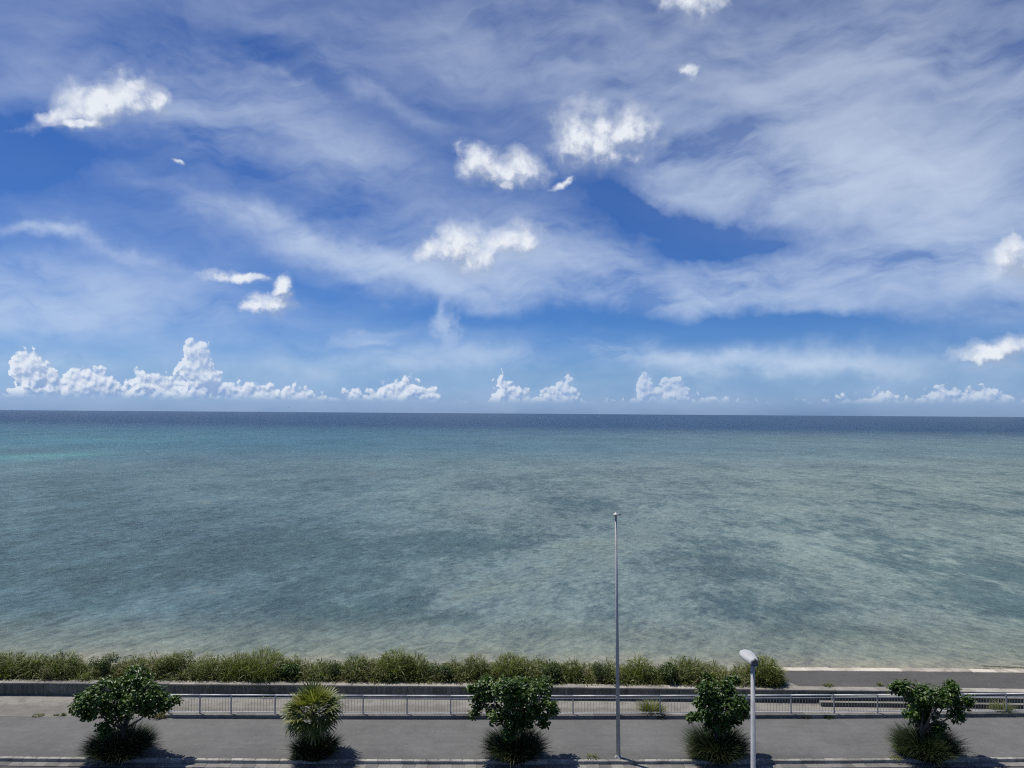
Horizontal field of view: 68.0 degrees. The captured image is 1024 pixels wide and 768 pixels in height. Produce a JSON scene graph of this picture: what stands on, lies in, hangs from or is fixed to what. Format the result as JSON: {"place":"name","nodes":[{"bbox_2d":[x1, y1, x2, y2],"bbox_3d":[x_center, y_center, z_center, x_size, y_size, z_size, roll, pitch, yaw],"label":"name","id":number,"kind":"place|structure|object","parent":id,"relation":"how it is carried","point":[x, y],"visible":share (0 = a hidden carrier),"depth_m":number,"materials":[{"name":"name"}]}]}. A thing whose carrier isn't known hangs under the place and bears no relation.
{"place":"outdoors","nodes":[
{"label":"outdoors","id":0,"kind":"place"},
{"bbox_2d":[13,676,712,684],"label":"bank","id":1,"kind":"structure","parent":0,"point":[379,679],"depth_m":46.39,"materials":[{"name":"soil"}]},
{"bbox_2d":[0,648,30,678],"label":"grass tussock","id":2,"kind":"object","parent":1,"relation":"on","point":[17,657],"depth_m":46.99,"materials":[{"name":"green plant"}]},
{"bbox_2d":[14,650,53,678],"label":"grass tussock","id":3,"kind":"object","parent":1,"relation":"on","point":[35,661],"depth_m":46.86,"materials":[{"name":"green plant"}]},
{"bbox_2d":[37,650,90,677],"bbox_3d":[-27.691,17.351,47.153,3.524,1.816,2.987,0,-2,0],"label":"grass tussock","id":4,"kind":"object","parent":1,"relation":"on","point":[72,658],"depth_m":46.91,"materials":[{"name":"green plant"}]},
{"bbox_2d":[88,652,120,676],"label":"shrub","id":5,"kind":"object","parent":1,"relation":"on","point":[103,661],"visible":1,"depth_m":46.75,"materials":[{"name":"green plant"}]},
{"bbox_2d":[152,649,195,673],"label":"shrub","id":6,"kind":"object","parent":1,"relation":"on","point":[179,661],"visible":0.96,"depth_m":47.01,"materials":[{"name":"green plant"}]},
{"bbox_2d":[192,649,222,678],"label":"shrub","id":7,"kind":"object","parent":1,"relation":"on","point":[208,660],"visible":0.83,"depth_m":46.70,"materials":[{"name":"green plant"}]},
{"bbox_2d":[217,651,258,679],"bbox_3d":[-16.988,17.449,47.165,2.952,1.728,2.885,0,-2,0],"label":"grass tussock","id":8,"kind":"object","parent":1,"relation":"on","point":[234,662],"depth_m":46.86,"materials":[{"name":"green plant"}]},
{"bbox_2d":[232,643,293,681],"bbox_3d":[-15.539,17.298,47.218,4.247,2.196,3.675,0,-2,0],"label":"grass tussock","id":9,"kind":"object","parent":1,"relation":"on","point":[272,660],"depth_m":46.71,"materials":[{"name":"green plant"}]},
{"bbox_2d":[279,662,301,678],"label":"shrub","id":10,"kind":"object","parent":1,"relation":"on","point":[287,668],"visible":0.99,"depth_m":46.31,"materials":[{"name":"green plant"}]},
{"bbox_2d":[324,660,349,679],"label":"shrub","id":11,"kind":"object","parent":1,"relation":"on","point":[335,668],"visible":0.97,"depth_m":46.50,"materials":[{"name":"green plant"}]},
{"bbox_2d":[337,654,373,681],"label":"grass tussock","id":12,"kind":"object","parent":1,"relation":"on","point":[346,664],"depth_m":47.02,"materials":[{"name":"green plant"}]},
{"bbox_2d":[366,646,419,682],"bbox_3d":[-7.269,17.328,47.226,3.761,2.252,3.577,0,-2,0],"label":"grass tussock","id":13,"kind":"object","parent":1,"relation":"on","point":[396,658],"depth_m":46.75,"materials":[{"name":"green plant"}]},
{"bbox_2d":[394,651,439,681],"bbox_3d":[-5.940,17.488,47.200,3.377,1.938,2.897,1,-2,-18],"label":"grass tussock","id":14,"kind":"object","parent":1,"relation":"on","point":[426,662],"depth_m":46.74,"materials":[{"name":"green plant"}]},
{"bbox_2d":[428,660,453,677],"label":"shrub","id":15,"kind":"object","parent":1,"relation":"on","point":[444,668],"visible":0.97,"depth_m":46.38,"materials":[{"name":"green plant"}]},
{"bbox_2d":[460,652,492,679],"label":"grass tussock","id":16,"kind":"object","parent":1,"relation":"on","point":[469,663],"depth_m":46.89,"materials":[{"name":"green plant"}]},
{"bbox_2d":[489,651,534,681],"bbox_3d":[-0.084,17.512,47.080,3.408,1.993,3.480,0,-2,0],"label":"grass tussock","id":17,"kind":"object","parent":1,"relation":"on","point":[500,665],"depth_m":46.88,"materials":[{"name":"green plant"}]},
{"bbox_2d":[541,661,562,677],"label":"shrub","id":18,"kind":"object","parent":1,"relation":"on","point":[555,670],"visible":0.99,"depth_m":46.34,"materials":[{"name":"green plant"}]},
{"bbox_2d":[559,655,588,683],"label":"grass tussock","id":19,"kind":"object","parent":1,"relation":"on","point":[567,666],"depth_m":46.86,"materials":[{"name":"green plant"}]},
{"bbox_2d":[591,661,611,681],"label":"shrub","id":20,"kind":"object","parent":1,"relation":"on","point":[596,668],"visible":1,"depth_m":46.48,"materials":[{"name":"green plant"}]},
{"bbox_2d":[619,653,662,684],"bbox_3d":[7.917,17.632,47.054,2.874,1.754,2.903,2,-3,-36],"label":"grass tussock","id":21,"kind":"object","parent":1,"relation":"on","point":[635,669],"depth_m":46.84,"materials":[{"name":"green plant"}]},
{"bbox_2d":[656,662,676,683],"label":"shrub","id":22,"kind":"object","parent":1,"relation":"on","point":[669,668],"visible":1,"depth_m":46.26,"materials":[{"name":"green plant"}]},
{"bbox_2d":[676,655,713,682],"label":"grass tussock","id":23,"kind":"object","parent":1,"relation":"on","point":[694,663],"depth_m":46.74,"materials":[{"name":"green plant"}]},
{"bbox_2d":[699,671,712,682],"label":"shrub","id":24,"kind":"object","parent":1,"relation":"on","point":[708,678],"visible":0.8,"depth_m":45.98,"materials":[{"name":"green plant"}]},
{"bbox_2d":[741,654,789,686],"bbox_3d":[15.489,17.577,46.696,3.571,1.926,3.310,0,-2,0],"label":"bush","id":25,"kind":"object","parent":1,"relation":"on","point":[771,661],"depth_m":46.34,"materials":[{"name":"green plant"}]},
{"bbox_2d":[758,661,788,687],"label":"grass tussock","id":26,"kind":"object","parent":1,"relation":"on","point":[778,680],"depth_m":45.86,"materials":[{"name":"green plant"}]},
{"bbox_2d":[25,716,958,767],"bbox_3d":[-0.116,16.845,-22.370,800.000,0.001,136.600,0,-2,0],"label":"ground","id":27,"kind":"structure","parent":0,"point":[438,759],"depth_m":38.82,"materials":[{"name":"grey concrete"}]},
{"bbox_2d":[0,695,1022,716],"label":"path","id":28,"kind":"structure","parent":0,"point":[29,705],"depth_m":44.33,"materials":[{"name":"concrete"}]},
{"bbox_2d":[151,712,171,717],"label":"weed","id":29,"kind":"object","parent":28,"relation":"on","point":[159,715],"visible":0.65,"depth_m":42.38,"materials":[{"name":"green plant"}]},
{"bbox_2d":[0,679,1023,701],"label":"sea wall","id":30,"kind":"structure","parent":28,"relation":"on","point":[37,687],"depth_m":45.53,"materials":[{"name":"concrete"}]},
{"bbox_2d":[635,697,669,714],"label":"grass clump","id":31,"kind":"object","parent":28,"relation":"on","point":[653,707],"visible":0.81,"depth_m":43.45,"materials":[{"name":"green plant"}]},
{"bbox_2d":[819,695,1022,708],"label":"concrete steps","id":32,"kind":"structure","parent":28,"relation":"on","point":[980,703],"depth_m":44.78,"materials":[{"name":"grey concrete"}]},
{"bbox_2d":[985,699,1019,714],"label":"grass clump","id":33,"kind":"object","parent":28,"relation":"on","point":[997,706],"visible":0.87,"depth_m":43.92,"materials":[{"name":"green plant"}]},
{"bbox_2d":[0,410,1023,672],"bbox_3d":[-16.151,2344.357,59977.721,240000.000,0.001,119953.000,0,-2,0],"label":"sea","id":34,"kind":"structure","parent":0,"point":[792,540],"depth_m":111.45,"materials":[{"name":"teal liquid"}]},
{"bbox_2d":[0,716,1023,758],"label":"promenade","id":35,"kind":"structure","parent":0,"point":[788,738],"depth_m":40.07,"materials":[{"name":"concrete"}]},
{"bbox_2d":[70,717,168,765],"bbox_3d":[-19.396,17.479,37.573,4.509,1.930,4.397,0,-2,0],"label":"grass mound","id":36,"kind":"object","parent":35,"relation":"on","point":[113,747],"depth_m":37.11,"materials":[{"name":"green plant"}]},
{"bbox_2d":[67,662,184,741],"bbox_3d":[-19.194,16.345,37.886,5.524,4.324,3.035,0,-2,0],"label":"broadleaf tree","id":37,"kind":"object","parent":35,"relation":"on","point":[150,700],"visible":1,"depth_m":37.33,"materials":[{"name":"green plant"}]},
{"bbox_2d":[277,677,346,747],"bbox_3d":[-9.924,16.637,37.929,3.604,3.865,3.470,0,-2,0],"label":"fan palm","id":38,"kind":"object","parent":35,"relation":"on","point":[312,695],"visible":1,"depth_m":37.36,"materials":[{"name":"green plant"}]},
{"bbox_2d":[284,729,345,764],"bbox_3d":[-9.763,17.733,37.602,3.460,1.557,3.462,2,-2,-27],"label":"grass mound","id":39,"kind":"object","parent":35,"relation":"on","point":[308,752],"depth_m":37.19,"materials":[{"name":"green plant"}]},
{"bbox_2d":[0,756,1023,764],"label":"kerb","id":40,"kind":"structure","parent":35,"relation":"on","point":[487,762],"depth_m":37.41,"materials":[{"name":"concrete"}]},
{"bbox_2d":[286,753,298,760],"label":"weed","id":41,"kind":"object","parent":40,"relation":"on","point":[295,757],"visible":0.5,"depth_m":37.34,"materials":[{"name":"green plant"}]},
{"bbox_2d":[889,754,902,760],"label":"weed","id":42,"kind":"object","parent":40,"relation":"on","point":[892,756],"visible":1,"depth_m":37.89,"materials":[{"name":"green plant"}]},
{"bbox_2d":[463,674,560,745],"bbox_3d":[-0.017,16.476,37.807,4.952,4.321,2.470,0,-2,0],"label":"broadleaf tree","id":43,"kind":"object","parent":35,"relation":"on","point":[513,694],"visible":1,"depth_m":37.59,"materials":[{"name":"green plant"}]},
{"bbox_2d":[477,725,558,767],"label":"grass mound","id":44,"kind":"object","parent":35,"relation":"on","point":[525,748],"depth_m":37.20,"materials":[{"name":"green plant"}]},
{"bbox_2d":[586,753,598,759],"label":"weed","id":45,"kind":"object","parent":35,"relation":"on","point":[591,755],"visible":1,"depth_m":37.84,"materials":[{"name":"green plant"}]},
{"bbox_2d":[164,693,1023,718],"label":"railing","id":46,"kind":"object","parent":35,"relation":"on","point":[561,715],"visible":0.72,"depth_m":42.74,"materials":[{"name":"grey metal"}]},
{"bbox_2d":[613,512,621,758],"bbox_3d":[5.287,12.548,38.091,0.501,12.152,0.375,0,-2,0],"label":"bare pole","id":47,"kind":"object","parent":35,"relation":"on","point":[618,754],"visible":1,"depth_m":37.98,"materials":[{"name":"metal"}]},
{"bbox_2d":[683,747,709,760],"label":"grass clump","id":48,"kind":"object","parent":35,"relation":"on","point":[699,757],"visible":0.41,"depth_m":37.72,"materials":[{"name":"green plant"}]},
{"bbox_2d":[685,668,750,742],"bbox_3d":[10.398,16.577,38.075,3.488,4.283,2.488,0,-2,0],"label":"broadleaf tree","id":49,"kind":"object","parent":35,"relation":"on","point":[717,719],"visible":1,"depth_m":37.73,"materials":[{"name":"green plant"}]},
{"bbox_2d":[675,720,761,766],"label":"grass mound","id":50,"kind":"object","parent":35,"relation":"on","point":[721,749],"depth_m":37.41,"materials":[{"name":"green plant"}]},
{"bbox_2d":[706,742,743,765],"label":"grass clump","id":51,"kind":"object","parent":35,"relation":"on","point":[731,761],"visible":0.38,"depth_m":37.06,"materials":[{"name":"green plant"}]},
{"bbox_2d":[887,739,927,755],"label":"grass clump","id":52,"kind":"object","parent":35,"relation":"on","point":[901,752],"visible":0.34,"depth_m":38.34,"materials":[{"name":"green plant"}]},
{"bbox_2d":[880,719,973,766],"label":"grass mound","id":53,"kind":"object","parent":35,"relation":"on","point":[944,748],"depth_m":37.68,"materials":[{"name":"green plant"}]},
{"bbox_2d":[886,678,976,741],"bbox_3d":[21.238,16.862,38.459,4.097,3.892,2.589,-1,-3,29],"label":"broadleaf tree","id":54,"kind":"object","parent":35,"relation":"on","point":[922,710],"visible":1,"depth_m":38.30,"materials":[{"name":"green plant"}]},
{"bbox_2d":[0,766,1023,767],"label":"road","id":55,"kind":"structure","parent":0,"point":[126,767],"depth_m":36.75,"materials":[{"name":"grey asphalt"}]},
{"bbox_2d":[0,761,1023,767],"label":"gutter","id":56,"kind":"object","parent":55,"relation":"on","point":[252,765],"visible":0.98,"depth_m":37.19,"materials":[{"name":"concrete"}]},
{"bbox_2d":[0,0,1023,416],"label":"sky","id":57,"kind":"structure","parent":0,"point":[651,207],"materials":[{"name":"blue"}]},
{"bbox_2d":[739,649,758,767],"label":"street lamp","id":58,"kind":"object","parent":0,"point":[749,657],"visible":1,"depth_m":27.60,"materials":[{"name":"grey metal"}]},
{"bbox_2d":[756,667,1023,688],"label":"concrete apron","id":59,"kind":"object","parent":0,"point":[872,677],"visible":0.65,"depth_m":47.68,"materials":[{"name":"grey concrete"}]},
{"bbox_2d":[822,682,833,686],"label":"weed","id":60,"kind":"object","parent":59,"relation":"on","point":[828,685],"visible":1,"depth_m":45.92,"materials":[{"name":"green plant"}]},
{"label":"bank foot","id":61,"kind":"structure","parent":0,"visible":0},
{"bbox_2d":[0,649,769,687],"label":"coastal grass","id":62,"kind":"structure","parent":61,"relation":"on","point":[316,672],"depth_m":46.53,"materials":[{"name":"green plant"}]},
{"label":"beach","id":63,"kind":"structure","parent":0,"visible":0},
{"bbox_2d":[981,665,1023,668],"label":"seaweed","id":64,"kind":"object","parent":63,"relation":"on","point":[1003,666],"visible":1,"depth_m":54.42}
]}

